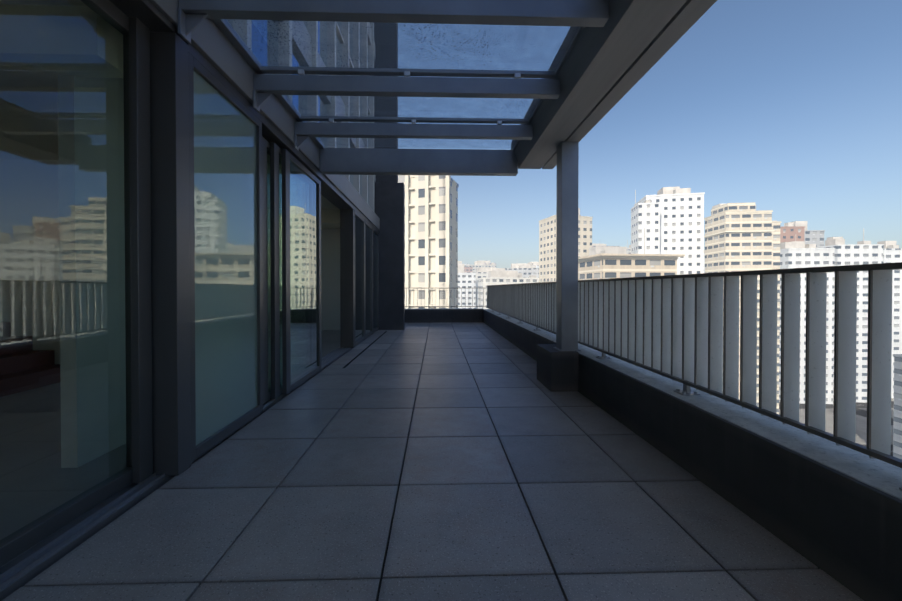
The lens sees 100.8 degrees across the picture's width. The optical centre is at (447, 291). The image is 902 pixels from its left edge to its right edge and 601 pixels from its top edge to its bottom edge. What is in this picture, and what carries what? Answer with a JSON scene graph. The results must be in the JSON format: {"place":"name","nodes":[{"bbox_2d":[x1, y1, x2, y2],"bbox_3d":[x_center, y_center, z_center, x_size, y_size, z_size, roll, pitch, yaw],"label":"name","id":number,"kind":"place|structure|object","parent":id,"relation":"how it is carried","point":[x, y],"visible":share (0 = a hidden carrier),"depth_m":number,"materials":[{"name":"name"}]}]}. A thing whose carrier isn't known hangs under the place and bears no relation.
{"place":"outdoors","nodes":[
{"label":"outdoors","id":0,"kind":"place"},
{"bbox_2d":[0,322,59,396],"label":"interior stair","id":1,"kind":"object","parent":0,"point":[26,369],"depth_m":4.43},
{"bbox_2d":[529,262,538,267],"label":"building","id":2,"kind":"structure","parent":0,"point":[536,264],"depth_m":353.64,"materials":[{"name":"white concrete"}]},
{"bbox_2d":[553,141,580,350],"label":"canopy column","id":3,"kind":"structure","parent":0,"point":[567,254],"depth_m":4.21,"materials":[{"name":"grey metal"}]},
{"bbox_2d":[511,0,716,168],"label":"roof beam","id":4,"kind":"structure","parent":3,"relation":"on","point":[600,72],"depth_m":2.86,"materials":[{"name":"grey metal"}]},
{"bbox_2d":[398,0,901,267],"label":"sky","id":5,"kind":"structure","parent":0,"point":[792,109],"materials":[{"name":"blue"}]},
{"bbox_2d":[779,401,893,455],"bbox_3d":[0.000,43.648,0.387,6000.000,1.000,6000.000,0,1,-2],"label":"city ground","id":6,"kind":"structure","parent":0,"point":[860,412],"depth_m":135.00,"materials":[{"name":"concrete"}]},
{"bbox_2d":[398,175,458,308],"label":"ribbed tower","id":7,"kind":"structure","parent":6,"relation":"on","point":[431,232],"depth_m":68.63,"materials":[{"name":"beige concrete"}]},
{"bbox_2d":[458,264,472,271],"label":"building","id":8,"kind":"structure","parent":6,"relation":"on","point":[467,269],"depth_m":321.54,"materials":[{"name":"beige concrete"}]},
{"bbox_2d":[458,266,475,307],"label":"apartment building","id":9,"kind":"structure","parent":6,"relation":"on","point":[466,282],"depth_m":204.83,"materials":[{"name":"white concrete"}]},
{"bbox_2d":[464,261,495,271],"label":"building","id":10,"kind":"structure","parent":6,"relation":"on","point":[476,265],"depth_m":371.62,"materials":[{"name":"white concrete"}]},
{"bbox_2d":[464,267,504,307],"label":"block","id":11,"kind":"structure","parent":6,"relation":"on","point":[481,272],"depth_m":222.95,"materials":[{"name":"white concrete"}]},
{"bbox_2d":[477,271,538,308],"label":"block","id":12,"kind":"structure","parent":6,"relation":"on","point":[502,277],"depth_m":174.57,"materials":[{"name":"white concrete"}]},
{"bbox_2d":[505,263,538,277],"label":"building","id":13,"kind":"structure","parent":6,"relation":"on","point":[525,270],"depth_m":243.21,"materials":[{"name":"white concrete"}]},
{"bbox_2d":[539,208,592,281],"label":"beige tower","id":14,"kind":"structure","parent":6,"relation":"on","point":[547,249],"depth_m":156.29,"materials":[{"name":"beige concrete"}]},
{"bbox_2d":[592,244,619,246],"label":"building","id":15,"kind":"structure","parent":6,"relation":"on","point":[593,245],"depth_m":300.01,"materials":[{"name":"beige concrete"}]},
{"bbox_2d":[578,228,684,279],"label":"apartment building","id":16,"kind":"structure","parent":6,"relation":"on","point":[603,262],"depth_m":94.79,"materials":[{"name":"beige concrete"}]},
{"bbox_2d":[634,186,704,274],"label":"white tower","id":17,"kind":"structure","parent":6,"relation":"on","point":[681,220],"depth_m":136.01,"materials":[{"name":"white concrete"}]},
{"bbox_2d":[631,190,660,253],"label":"apartment building","id":18,"kind":"structure","parent":17,"relation":"attached to","point":[646,214],"depth_m":133.35,"materials":[{"name":"white concrete"}]},
{"bbox_2d":[704,202,774,406],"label":"beige slab","id":19,"kind":"object","parent":6,"relation":"on","point":[737,236],"visible":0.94,"depth_m":123.24,"materials":[{"name":"beige concrete"}]},
{"bbox_2d":[771,221,780,413],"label":"apartment building","id":20,"kind":"structure","parent":19,"relation":"attached to","point":[776,247],"depth_m":125.98,"materials":[{"name":"white concrete"}]},
{"bbox_2d":[772,221,804,242],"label":"apartment building","id":21,"kind":"structure","parent":6,"relation":"on","point":[789,231],"depth_m":157.14,"materials":[{"name":"pink concrete"}]},
{"bbox_2d":[779,234,834,403],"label":"white block","id":22,"kind":"structure","parent":6,"relation":"on","point":[797,254],"depth_m":139.16,"materials":[{"name":"white concrete"}]},
{"bbox_2d":[793,221,824,246],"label":"grey block","id":23,"kind":"structure","parent":6,"relation":"on","point":[816,237],"depth_m":164.39,"materials":[{"name":"grey concrete"}]},
{"bbox_2d":[779,398,893,444],"bbox_3d":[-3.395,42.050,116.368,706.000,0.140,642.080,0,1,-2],"label":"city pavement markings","id":24,"kind":"object","parent":6,"relation":"on","point":[861,431],"depth_m":118.65,"materials":[{"name":"white paint"}]},
{"bbox_2d":[816,229,883,402],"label":"white block","id":25,"kind":"structure","parent":6,"relation":"on","point":[862,252],"depth_m":140.73,"materials":[{"name":"white concrete"}]},
{"bbox_2d":[877,241,901,397],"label":"white block","id":26,"kind":"structure","parent":6,"relation":"on","point":[892,251],"depth_m":145.44,"materials":[{"name":"white concrete"}]},
{"bbox_2d":[893,354,901,459],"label":"city block","id":27,"kind":"structure","parent":6,"relation":"on","point":[897,437],"depth_m":92.20,"materials":[{"name":"grey concrete"}]},
{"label":"building","id":28,"kind":"structure","parent":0},
{"bbox_2d":[377,330,428,600],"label":"floor joint","id":29,"kind":"object","parent":28,"relation":"on","point":[396,500],"depth_m":2.01,"materials":[{"name":"black"}]},
{"bbox_2d":[0,331,375,600],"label":"door sill","id":30,"kind":"structure","parent":29,"relation":"on","point":[23,568],"depth_m":1.78,"materials":[{"name":"black metal"}]},
{"bbox_2d":[374,22,404,330],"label":"wall","id":31,"kind":"structure","parent":29,"relation":"on","point":[389,200],"depth_m":10.25,"materials":[{"name":"grey concrete"}]},
{"bbox_2d":[0,0,339,539],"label":"interior shell","id":32,"kind":"object","parent":31,"relation":"attached to","point":[330,276],"depth_m":2.58},
{"bbox_2d":[0,0,378,566],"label":"glass wall frames","id":33,"kind":"structure","parent":31,"relation":"attached to","point":[160,68],"depth_m":2.28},
{"bbox_2d":[0,0,377,540],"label":"glass wall panes","id":34,"kind":"object","parent":33,"relation":"in","point":[225,210],"visible":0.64,"depth_m":2.81,"materials":[{"name":"glass"}]},
{"bbox_2d":[148,0,379,229],"bbox_3d":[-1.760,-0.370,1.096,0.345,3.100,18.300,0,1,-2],"label":"header beam","id":35,"kind":"structure","parent":33,"relation":"on","point":[211,43],"depth_m":3.01,"materials":[{"name":"grey metal"}]},
{"bbox_2d":[233,19,375,210],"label":"building facade","id":36,"kind":"structure","parent":31,"relation":"attached to","point":[356,178],"depth_m":5.90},
{"bbox_2d":[226,19,368,204],"bbox_3d":[-1.694,-23.372,-1.107,0.001,42.938,22.300,0,1,-2],"label":"tower glass","id":37,"kind":"object","parent":36,"relation":"in","point":[262,54],"depth_m":4.95,"materials":[{"name":"blue glass"}]},
{"bbox_2d":[2,322,863,600],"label":"terrace pavers","id":38,"kind":"object","parent":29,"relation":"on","point":[519,481],"visible":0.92,"depth_m":1.92,"materials":[{"name":"tile"}]},
{"bbox_2d":[343,331,386,367],"bbox_3d":[-1.560,1.091,7.668,0.034,0.023,4.600,0,1,-2],"label":"floor drain","id":39,"kind":"object","parent":38,"relation":"on","point":[346,365],"visible":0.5,"depth_m":6.71,"materials":[{"name":"black metal"}]},
{"bbox_2d":[537,344,578,391],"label":"pedestal column","id":40,"kind":"structure","parent":38,"relation":"on","point":[557,371],"depth_m":4.15,"materials":[{"name":"paint"}]},
{"bbox_2d":[178,0,608,175],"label":"canopy","id":41,"kind":"object","parent":40,"relation":"on","point":[268,81],"depth_m":3.20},
{"bbox_2d":[405,308,482,322],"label":"parapet wall","id":42,"kind":"structure","parent":29,"relation":"on","point":[436,315],"depth_m":12.51,"materials":[{"name":"paint"}]},
{"bbox_2d":[405,288,486,308],"bbox_3d":[-0.273,0.229,12.673,3.295,0.713,0.146,0,1,-2],"label":"railing","id":43,"kind":"object","parent":42,"relation":"on","point":[450,300],"visible":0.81,"depth_m":12.67,"materials":[{"name":"metal"}]},
{"bbox_2d":[483,309,901,600],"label":"parapet side","id":44,"kind":"structure","parent":29,"relation":"on","point":[832,509],"depth_m":1.79,"materials":[{"name":"paint"}]},
{"bbox_2d":[487,262,901,490],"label":"railing","id":45,"kind":"object","parent":44,"relation":"on","point":[683,329],"visible":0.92,"depth_m":2.11,"materials":[{"name":"metal"}]}
]}

